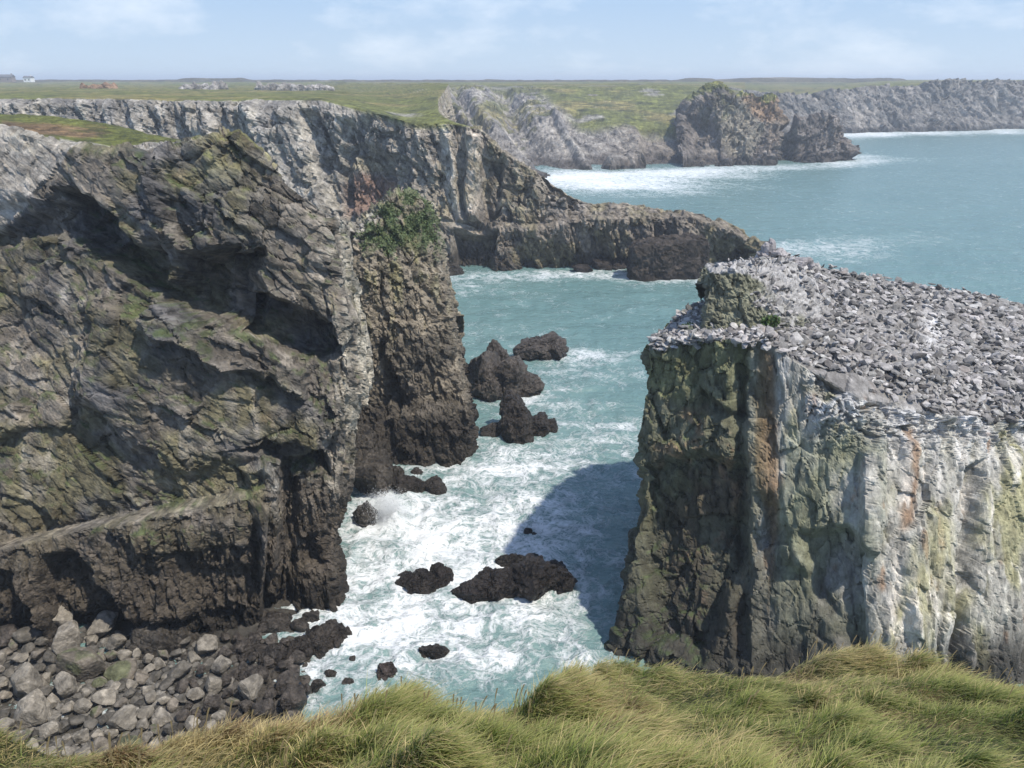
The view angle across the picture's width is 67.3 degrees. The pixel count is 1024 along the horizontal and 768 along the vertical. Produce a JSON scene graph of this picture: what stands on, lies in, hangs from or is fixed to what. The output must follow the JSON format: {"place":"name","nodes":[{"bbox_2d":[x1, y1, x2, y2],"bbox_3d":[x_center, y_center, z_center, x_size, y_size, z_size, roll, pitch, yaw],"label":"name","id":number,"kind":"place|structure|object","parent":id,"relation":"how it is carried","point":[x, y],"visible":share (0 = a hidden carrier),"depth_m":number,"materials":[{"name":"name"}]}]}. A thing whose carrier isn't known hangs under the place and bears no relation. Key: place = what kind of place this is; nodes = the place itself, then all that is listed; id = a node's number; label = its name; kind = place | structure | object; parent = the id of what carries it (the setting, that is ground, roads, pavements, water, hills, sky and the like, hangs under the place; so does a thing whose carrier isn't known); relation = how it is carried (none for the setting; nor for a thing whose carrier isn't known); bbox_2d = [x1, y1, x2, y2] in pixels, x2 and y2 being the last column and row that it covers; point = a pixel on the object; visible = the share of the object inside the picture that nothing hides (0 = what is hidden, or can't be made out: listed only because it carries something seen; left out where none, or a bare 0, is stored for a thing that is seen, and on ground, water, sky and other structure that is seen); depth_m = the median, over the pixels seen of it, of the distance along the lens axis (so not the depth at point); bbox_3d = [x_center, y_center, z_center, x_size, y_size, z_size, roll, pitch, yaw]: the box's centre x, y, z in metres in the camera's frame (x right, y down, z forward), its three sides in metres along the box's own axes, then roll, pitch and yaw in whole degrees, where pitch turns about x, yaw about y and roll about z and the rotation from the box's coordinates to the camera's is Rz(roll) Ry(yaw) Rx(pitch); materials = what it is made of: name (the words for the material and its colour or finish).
{"place":"outdoors","nodes":[
{"label":"outdoors","id":0,"kind":"place"},
{"bbox_2d":[0,597,312,760],"bbox_3d":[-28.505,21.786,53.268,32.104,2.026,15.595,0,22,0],"label":"cobbles","id":1,"kind":"object","parent":0,"point":[137,700],"visible":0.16,"depth_m":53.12,"materials":[{"name":"stone"}]},
{"bbox_2d":[0,717,14,733],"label":"boulder","id":2,"kind":"object","parent":1,"relation":"on","point":[10,722],"visible":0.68,"depth_m":49.67,"materials":[{"name":"stone"}]},
{"bbox_2d":[0,624,16,646],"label":"boulder","id":3,"kind":"object","parent":1,"relation":"on","point":[7,631],"visible":0.96,"depth_m":57.29,"materials":[{"name":"stone"}]},
{"bbox_2d":[9,652,28,662],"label":"boulder","id":4,"kind":"object","parent":1,"relation":"on","point":[19,658],"visible":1,"depth_m":55.70,"materials":[{"name":"stone"}]},
{"bbox_2d":[16,728,33,742],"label":"boulder","id":5,"kind":"object","parent":1,"relation":"on","point":[26,733],"visible":0.75,"depth_m":49.20,"materials":[{"name":"stone"}]},
{"bbox_2d":[12,625,42,642],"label":"boulder","id":6,"kind":"object","parent":1,"relation":"on","point":[27,634],"visible":0.88,"depth_m":57.39,"materials":[{"name":"stone"}]},
{"bbox_2d":[21,642,34,652],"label":"boulder","id":7,"kind":"object","parent":1,"relation":"on","point":[29,647],"visible":0.86,"depth_m":56.67,"materials":[{"name":"stone"}]},
{"bbox_2d":[10,662,47,697],"bbox_3d":[-33.367,20.734,53.026,2.247,2.563,1.838,12,30,21],"label":"boulder","id":8,"kind":"object","parent":1,"relation":"on","point":[26,678],"visible":0.91,"depth_m":52.38,"materials":[{"name":"stone"}]},
{"bbox_2d":[13,688,51,729],"bbox_3d":[-31.741,21.625,51.049,2.312,2.086,2.314,5,32,-17],"label":"boulder","id":9,"kind":"object","parent":1,"relation":"on","point":[33,708],"visible":0.98,"depth_m":50.36,"materials":[{"name":"stone"}]},
{"bbox_2d":[31,649,45,659],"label":"boulder","id":10,"kind":"object","parent":1,"relation":"on","point":[37,654],"visible":0.91,"depth_m":55.85,"materials":[{"name":"stone"}]},
{"bbox_2d":[39,720,59,739],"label":"boulder","id":11,"kind":"object","parent":1,"relation":"on","point":[48,729],"visible":0.95,"depth_m":49.25,"materials":[{"name":"stone"}]},
{"bbox_2d":[42,651,56,662],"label":"boulder","id":12,"kind":"object","parent":1,"relation":"on","point":[49,656],"visible":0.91,"depth_m":55.52,"materials":[{"name":"stone"}]},
{"bbox_2d":[46,693,60,708],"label":"boulder","id":13,"kind":"object","parent":1,"relation":"on","point":[53,699],"visible":0.83,"depth_m":51.87,"materials":[{"name":"stone"}]},
{"bbox_2d":[59,719,69,733],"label":"boulder","id":14,"kind":"object","parent":1,"relation":"on","point":[64,726],"visible":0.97,"depth_m":49.79,"materials":[{"name":"stone"}]},
{"bbox_2d":[53,671,76,698],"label":"boulder","id":15,"kind":"object","parent":1,"relation":"on","point":[65,683],"visible":1,"depth_m":52.37,"materials":[{"name":"stone"}]},
{"bbox_2d":[51,620,81,654],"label":"boulder","id":16,"kind":"object","parent":1,"relation":"on","point":[67,636],"visible":0.93,"depth_m":55.91,"materials":[{"name":"stone"}]},
{"bbox_2d":[61,700,74,713],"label":"boulder","id":17,"kind":"object","parent":1,"relation":"on","point":[67,707],"visible":1,"depth_m":51.33,"materials":[{"name":"stone"}]},
{"bbox_2d":[69,715,86,725],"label":"boulder","id":18,"kind":"object","parent":1,"relation":"on","point":[77,720],"visible":0.95,"depth_m":50.20,"materials":[{"name":"stone"}]},
{"bbox_2d":[55,647,106,682],"bbox_3d":[-30.435,19.737,54.081,3.083,3.164,2.068,-23,32,-21],"label":"boulder","id":19,"kind":"object","parent":1,"relation":"on","point":[81,664],"visible":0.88,"depth_m":53.45,"materials":[{"name":"stone"}]},
{"bbox_2d":[73,728,89,743],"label":"boulder","id":20,"kind":"object","parent":1,"relation":"on","point":[81,736],"visible":1,"depth_m":48.96,"materials":[{"name":"stone"}]},
{"bbox_2d":[73,698,92,713],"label":"boulder","id":21,"kind":"object","parent":1,"relation":"on","point":[82,705],"visible":1,"depth_m":51.36,"materials":[{"name":"stone"}]},
{"bbox_2d":[84,718,97,730],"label":"boulder","id":22,"kind":"object","parent":1,"relation":"on","point":[90,724],"visible":0.98,"depth_m":49.98,"materials":[{"name":"stone"}]},
{"bbox_2d":[86,634,97,645],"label":"boulder","id":23,"kind":"object","parent":1,"relation":"on","point":[91,640],"visible":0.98,"depth_m":57.49,"materials":[{"name":"stone"}]},
{"bbox_2d":[90,705,101,717],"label":"boulder","id":24,"kind":"object","parent":1,"relation":"on","point":[96,711],"visible":0.99,"depth_m":51.12,"materials":[{"name":"stone"}]},
{"bbox_2d":[90,676,106,689],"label":"boulder","id":25,"kind":"object","parent":1,"relation":"on","point":[98,682],"visible":0.98,"depth_m":53.28,"materials":[{"name":"stone"}]},
{"bbox_2d":[90,736,113,753],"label":"boulder","id":26,"kind":"object","parent":1,"relation":"on","point":[100,742],"visible":0.66,"depth_m":47.86,"materials":[{"name":"stone"}]},
{"bbox_2d":[86,610,118,638],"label":"boulder","id":27,"kind":"object","parent":1,"relation":"on","point":[103,623],"visible":0.97,"depth_m":58.25,"materials":[{"name":"stone"}]},
{"bbox_2d":[91,688,115,705],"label":"boulder","id":28,"kind":"object","parent":1,"relation":"on","point":[106,697],"visible":1,"depth_m":51.97,"materials":[{"name":"stone"}]},
{"bbox_2d":[105,634,126,650],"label":"boulder","id":29,"kind":"object","parent":1,"relation":"on","point":[116,641],"visible":0.98,"depth_m":56.87,"materials":[{"name":"stone"}]},
{"bbox_2d":[103,658,136,681],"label":"boulder","id":30,"kind":"object","parent":1,"relation":"on","point":[119,670],"visible":0.81,"depth_m":54.21,"materials":[{"name":"stone"}]},
{"bbox_2d":[106,704,136,732],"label":"boulder","id":31,"kind":"object","parent":1,"relation":"on","point":[123,718],"visible":1,"depth_m":49.76,"materials":[{"name":"stone"}]},
{"bbox_2d":[117,649,132,660],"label":"boulder","id":32,"kind":"object","parent":1,"relation":"on","point":[123,654],"visible":0.93,"depth_m":56.05,"materials":[{"name":"stone"}]},
{"bbox_2d":[118,735,147,748],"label":"boulder","id":33,"kind":"object","parent":1,"relation":"on","point":[133,738],"visible":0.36,"depth_m":48.17,"materials":[{"name":"stone"}]},
{"bbox_2d":[134,669,148,684],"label":"boulder","id":34,"kind":"object","parent":1,"relation":"on","point":[141,676],"visible":1,"depth_m":53.79,"materials":[{"name":"stone"}]},
{"bbox_2d":[136,718,148,730],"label":"boulder","id":35,"kind":"object","parent":1,"relation":"on","point":[143,723],"visible":0.94,"depth_m":50.01,"materials":[{"name":"stone"}]},
{"bbox_2d":[136,704,154,718],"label":"boulder","id":36,"kind":"object","parent":1,"relation":"on","point":[147,712],"visible":0.94,"depth_m":50.82,"materials":[{"name":"stone"}]},
{"bbox_2d":[144,690,155,703],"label":"boulder","id":37,"kind":"object","parent":1,"relation":"on","point":[150,696],"visible":1,"depth_m":52.22,"materials":[{"name":"stone"}]},
{"bbox_2d":[151,707,172,726],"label":"boulder","id":38,"kind":"object","parent":1,"relation":"on","point":[161,717],"visible":0.98,"depth_m":50.38,"materials":[{"name":"stone"}]},
{"bbox_2d":[158,676,174,690],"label":"boulder","id":39,"kind":"object","parent":1,"relation":"on","point":[167,682],"visible":1,"depth_m":53.23,"materials":[{"name":"stone"}]},
{"bbox_2d":[163,722,177,733],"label":"boulder","id":40,"kind":"object","parent":1,"relation":"on","point":[167,728],"visible":0.94,"depth_m":49.57,"materials":[{"name":"stone"}]},
{"bbox_2d":[167,697,178,712],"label":"boulder","id":41,"kind":"object","parent":1,"relation":"on","point":[172,704],"visible":1,"depth_m":51.51,"materials":[{"name":"stone"}]},
{"bbox_2d":[167,660,192,679],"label":"boulder","id":42,"kind":"object","parent":1,"relation":"on","point":[180,669],"visible":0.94,"depth_m":54.13,"materials":[{"name":"stone"}]},
{"bbox_2d":[175,679,188,693],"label":"boulder","id":43,"kind":"object","parent":1,"relation":"on","point":[181,686],"visible":0.98,"depth_m":52.92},
{"bbox_2d":[175,708,189,721],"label":"boulder","id":44,"kind":"object","parent":1,"relation":"on","point":[182,715],"visible":0.99,"depth_m":50.67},
{"bbox_2d":[184,715,200,732],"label":"boulder","id":45,"kind":"object","parent":1,"relation":"on","point":[189,723],"visible":0.8,"depth_m":49.98,"materials":[{"name":"stone"}]},
{"bbox_2d":[187,651,201,663],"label":"boulder","id":46,"kind":"object","parent":1,"relation":"on","point":[193,657],"visible":0.94,"depth_m":55.73,"materials":[{"name":"stone"}]},
{"bbox_2d":[186,687,204,700],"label":"boulder","id":47,"kind":"object","parent":1,"relation":"on","point":[195,693],"visible":1,"depth_m":52.23,"materials":[{"name":"stone"}]},
{"bbox_2d":[195,634,217,654],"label":"boulder","id":48,"kind":"object","parent":1,"relation":"on","point":[206,643],"visible":0.99,"depth_m":56.40,"materials":[{"name":"stone"}]},
{"bbox_2d":[203,694,220,711],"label":"boulder","id":49,"kind":"object","parent":1,"relation":"on","point":[212,702],"visible":0.95,"depth_m":51.20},
{"bbox_2d":[205,675,222,693],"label":"boulder","id":50,"kind":"object","parent":1,"relation":"on","point":[213,684],"visible":0.98,"depth_m":53.01,"materials":[{"name":"stone"}]},
{"bbox_2d":[211,710,225,723],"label":"boulder","id":51,"kind":"object","parent":1,"relation":"on","point":[218,715],"visible":0.8,"depth_m":50.43,"materials":[{"name":"stone"}]},
{"bbox_2d":[211,655,231,674],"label":"boulder","id":52,"kind":"object","parent":1,"relation":"on","point":[221,664],"visible":1,"depth_m":54.85,"materials":[{"name":"stone"}]},
{"bbox_2d":[236,638,249,652],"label":"boulder","id":53,"kind":"object","parent":1,"relation":"on","point":[242,646],"visible":1,"depth_m":56.56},
{"bbox_2d":[238,699,253,713],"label":"boulder","id":54,"kind":"object","parent":1,"relation":"on","point":[245,705],"visible":0.93,"depth_m":51.37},
{"bbox_2d":[237,674,263,701],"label":"boulder","id":55,"kind":"object","parent":1,"relation":"on","point":[249,687],"visible":0.95,"depth_m":52.46,"materials":[{"name":"stone"}]},
{"bbox_2d":[255,666,268,682],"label":"boulder","id":56,"kind":"object","parent":1,"relation":"on","point":[263,671],"visible":0.8,"depth_m":53.95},
{"bbox_2d":[252,698,275,716],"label":"boulder","id":57,"kind":"object","parent":1,"relation":"on","point":[265,706],"visible":0.96,"depth_m":50.55,"materials":[{"name":"stone"}]},
{"bbox_2d":[263,687,276,698],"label":"boulder","id":58,"kind":"object","parent":1,"relation":"on","point":[270,692],"visible":0.79,"depth_m":52.42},
{"bbox_2d":[264,632,277,644],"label":"boulder","id":59,"kind":"object","parent":1,"relation":"on","point":[271,638],"visible":0.92,"depth_m":57.49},
{"bbox_2d":[277,659,293,669],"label":"boulder","id":60,"kind":"object","parent":1,"relation":"on","point":[285,664],"visible":0.94,"depth_m":54.97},
{"bbox_2d":[276,670,299,694],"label":"boulder","id":61,"kind":"object","parent":1,"relation":"on","point":[286,678],"visible":0.81,"depth_m":52.82,"materials":[{"name":"stone"}]},
{"bbox_2d":[281,710,303,722],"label":"boulder","id":62,"kind":"object","parent":1,"relation":"on","point":[289,713],"visible":0.42,"depth_m":50.16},
{"bbox_2d":[280,684,306,710],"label":"boulder","id":63,"kind":"object","parent":1,"relation":"on","point":[293,697],"visible":0.95,"depth_m":51.26,"materials":[{"name":"stone"}]},
{"bbox_2d":[288,650,305,663],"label":"boulder","id":64,"kind":"object","parent":1,"relation":"on","point":[297,656],"visible":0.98,"depth_m":55.55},
{"bbox_2d":[0,114,374,647],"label":"cliff","id":65,"kind":"structure","parent":0,"point":[187,380],"depth_m":57.29,"materials":[{"name":"stone"}]},
{"bbox_2d":[52,605,72,627],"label":"boulder","id":66,"kind":"object","parent":65,"relation":"on","point":[63,616],"visible":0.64,"depth_m":58.50,"materials":[{"name":"stone"}]},
{"bbox_2d":[0,81,768,271],"bbox_3d":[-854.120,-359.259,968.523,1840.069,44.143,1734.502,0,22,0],"label":"headland","id":67,"kind":"structure","parent":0,"point":[345,153],"depth_m":177.27,"materials":[{"name":"stone"}]},
{"bbox_2d":[0,73,15,81],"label":"farmhouse","id":68,"kind":"object","parent":67,"relation":"on","point":[7,77],"visible":0.98,"depth_m":926.46,"materials":[{"name":"paint"}]},
{"bbox_2d":[79,82,117,88],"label":"rock outcrop","id":69,"kind":"object","parent":67,"relation":"on","point":[106,85],"visible":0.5,"depth_m":384.69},
{"bbox_2d":[178,80,228,89],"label":"rock outcrop","id":70,"kind":"object","parent":67,"relation":"on","point":[220,84],"visible":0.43,"depth_m":392.59,"materials":[{"name":"stone"}]},
{"bbox_2d":[254,81,334,90],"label":"rock outcrop","id":71,"kind":"object","parent":67,"relation":"on","point":[284,86],"visible":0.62,"depth_m":386.03,"materials":[{"name":"stone"}]},
{"bbox_2d":[348,187,478,467],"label":"cliff buttress","id":72,"kind":"structure","parent":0,"point":[420,409],"depth_m":83.64,"materials":[{"name":"stone"}]},
{"bbox_2d":[354,185,444,260],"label":"ivy leaves","id":73,"kind":"object","parent":72,"relation":"on","point":[409,236],"visible":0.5,"depth_m":81.97,"materials":[{"name":"green plant"}]},
{"bbox_2d":[16,78,906,81],"bbox_3d":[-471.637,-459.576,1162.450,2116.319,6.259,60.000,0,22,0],"label":"moorland","id":74,"kind":"structure","parent":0,"point":[645,80],"depth_m":1143.19,"materials":[{"name":"plant"}]},
{"bbox_2d":[0,629,1023,767],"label":"clifftop ground","id":75,"kind":"structure","parent":0,"point":[1021,737],"depth_m":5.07,"materials":[{"name":"plant"}]},
{"bbox_2d":[0,0,1023,79],"label":"sky","id":76,"kind":"structure","parent":0,"point":[40,39],"materials":[{"name":"blue"}]},
{"bbox_2d":[9,129,1023,731],"bbox_3d":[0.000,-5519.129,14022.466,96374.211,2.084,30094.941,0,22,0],"label":"sea","id":77,"kind":"structure","parent":0,"point":[945,209],"depth_m":105.20,"materials":[{"name":"liquid"}]},
{"bbox_2d":[127,621,199,660],"bbox_3d":[-26.010,18.830,57.803,6.735,4.870,4.518,0,22,0],"label":"sea rock","id":78,"kind":"object","parent":77,"relation":"in","point":[149,638],"visible":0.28,"depth_m":56.66,"materials":[{"name":"stone"}]},
{"bbox_2d":[229,638,296,681],"bbox_3d":[-18.502,20.180,56.483,4.009,2.336,5.295,-14,26,-32],"label":"sea rock","id":79,"kind":"object","parent":77,"relation":"in","point":[276,652],"visible":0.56,"depth_m":56.09,"materials":[{"name":"stone"}]},
{"bbox_2d":[255,611,290,632],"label":"sea rock","id":80,"kind":"object","parent":77,"relation":"in","point":[273,622],"visible":0.77,"depth_m":59.40,"materials":[{"name":"stone"}]},
{"bbox_2d":[290,618,308,631],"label":"sea rock","id":81,"kind":"object","parent":77,"relation":"in","point":[300,625],"visible":0.91,"depth_m":59.58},
{"bbox_2d":[302,610,319,622],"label":"sea rock","id":82,"kind":"object","parent":77,"relation":"in","point":[311,616],"visible":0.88,"depth_m":60.49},
{"bbox_2d":[286,619,347,660],"bbox_3d":[-14.550,19.556,57.901,4.787,3.186,2.836,-7,23,-17],"label":"sea rock","id":83,"kind":"object","parent":77,"relation":"in","point":[320,641],"visible":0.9,"depth_m":57.38,"materials":[{"name":"stone"}]},
{"bbox_2d":[311,679,325,692],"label":"sea rock","id":84,"kind":"object","parent":77,"relation":"in","point":[317,685],"visible":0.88,"depth_m":53.72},
{"bbox_2d":[352,500,378,526],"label":"sea rock","id":85,"kind":"object","parent":77,"relation":"in","point":[362,517],"visible":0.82,"depth_m":73.25,"materials":[{"name":"stone"}]},
{"bbox_2d":[353,420,404,495],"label":"sea rock","id":86,"kind":"object","parent":77,"relation":"in","point":[373,464],"visible":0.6,"depth_m":79.33,"materials":[{"name":"stone"}]},
{"bbox_2d":[376,661,396,680],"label":"sea rock","id":87,"kind":"object","parent":77,"relation":"in","point":[385,671],"visible":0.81,"depth_m":54.63,"materials":[{"name":"stone"}]},
{"bbox_2d":[345,485,428,533],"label":"sea spray","id":88,"kind":"object","parent":77,"relation":"on","point":[384,507],"visible":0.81,"depth_m":73.69,"materials":[{"name":"liquid"}]},
{"bbox_2d":[392,475,446,494],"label":"sea rock","id":89,"kind":"object","parent":77,"relation":"in","point":[435,484],"visible":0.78,"depth_m":79.13,"materials":[{"name":"stone"}]},
{"bbox_2d":[395,562,453,594],"bbox_3d":[-7.484,16.546,65.232,5.100,2.534,3.220,0,22,0],"label":"sea rock","id":90,"kind":"object","parent":77,"relation":"in","point":[438,575],"visible":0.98,"depth_m":64.52,"materials":[{"name":"stone"}]},
{"bbox_2d":[418,643,449,659],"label":"sea rock","id":91,"kind":"object","parent":77,"relation":"in","point":[435,651],"visible":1,"depth_m":57.00,"materials":[{"name":"stone"}]},
{"bbox_2d":[447,262,463,275],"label":"sea rock","id":92,"kind":"object","parent":77,"relation":"in","point":[455,269],"visible":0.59,"depth_m":167.54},
{"bbox_2d":[466,339,544,402],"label":"sea rock","id":93,"kind":"object","parent":77,"relation":"in","point":[496,371],"visible":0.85,"depth_m":102.63,"materials":[{"name":"stone"}]},
{"bbox_2d":[483,553,538,569],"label":"sea rock","id":94,"kind":"object","parent":77,"relation":"in","point":[504,560],"visible":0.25,"depth_m":67.07,"materials":[{"name":"stone"}]},
{"bbox_2d":[450,553,577,603],"bbox_3d":[0.086,16.612,64.355,10.924,4.516,5.277,0,22,0],"label":"sea rock","id":95,"kind":"object","parent":77,"relation":"in","point":[530,577],"visible":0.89,"depth_m":63.31,"materials":[{"name":"stone"}]},
{"bbox_2d":[480,390,557,444],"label":"sea rock","id":96,"kind":"object","parent":77,"relation":"in","point":[518,423],"visible":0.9,"depth_m":91.25,"materials":[{"name":"stone"}]},
{"bbox_2d":[512,331,568,360],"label":"sea rock","id":97,"kind":"object","parent":77,"relation":"in","point":[551,345],"visible":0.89,"depth_m":117.67,"materials":[{"name":"stone"}]},
{"bbox_2d":[571,257,627,272],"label":"sea rock","id":98,"kind":"object","parent":77,"relation":"in","point":[617,263],"visible":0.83,"depth_m":172.61,"materials":[{"name":"stone"}]},
{"bbox_2d":[626,232,709,281],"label":"sea rock","id":99,"kind":"object","parent":77,"relation":"in","point":[684,256],"visible":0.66,"depth_m":162.74,"materials":[{"name":"stone"}]},
{"bbox_2d":[604,238,1023,685],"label":"sea stack","id":100,"kind":"object","parent":77,"relation":"in","point":[792,510],"visible":0.77,"depth_m":53.30,"materials":[{"name":"stone"}]},
{"bbox_2d":[760,314,780,327],"bbox_3d":[17.943,-4.341,53.446,1.463,1.108,1.004,0,22,0],"label":"cushion plant","id":101,"kind":"object","parent":100,"relation":"on","point":[771,320],"visible":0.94,"depth_m":53.29,"materials":[{"name":"green plant"}]},
{"bbox_2d":[646,252,1023,424],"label":"rubble","id":102,"kind":"object","parent":100,"relation":"on","point":[823,358],"visible":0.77,"depth_m":55.96,"materials":[{"name":"stone"}]},
{"bbox_2d":[330,82,744,177],"bbox_3d":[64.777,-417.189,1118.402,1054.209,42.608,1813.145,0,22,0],"label":"bay cliffs","id":103,"kind":"structure","parent":0,"point":[609,126],"depth_m":423.25,"materials":[{"name":"stone"}]},
{"bbox_2d":[672,81,861,166],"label":"rocky headland","id":104,"kind":"structure","parent":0,"point":[741,127],"depth_m":395.41,"materials":[{"name":"stone"}]},
{"bbox_2d":[729,78,1023,132],"bbox_3d":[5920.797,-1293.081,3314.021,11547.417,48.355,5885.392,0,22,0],"label":"coast","id":105,"kind":"structure","parent":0,"point":[956,104],"depth_m":637.44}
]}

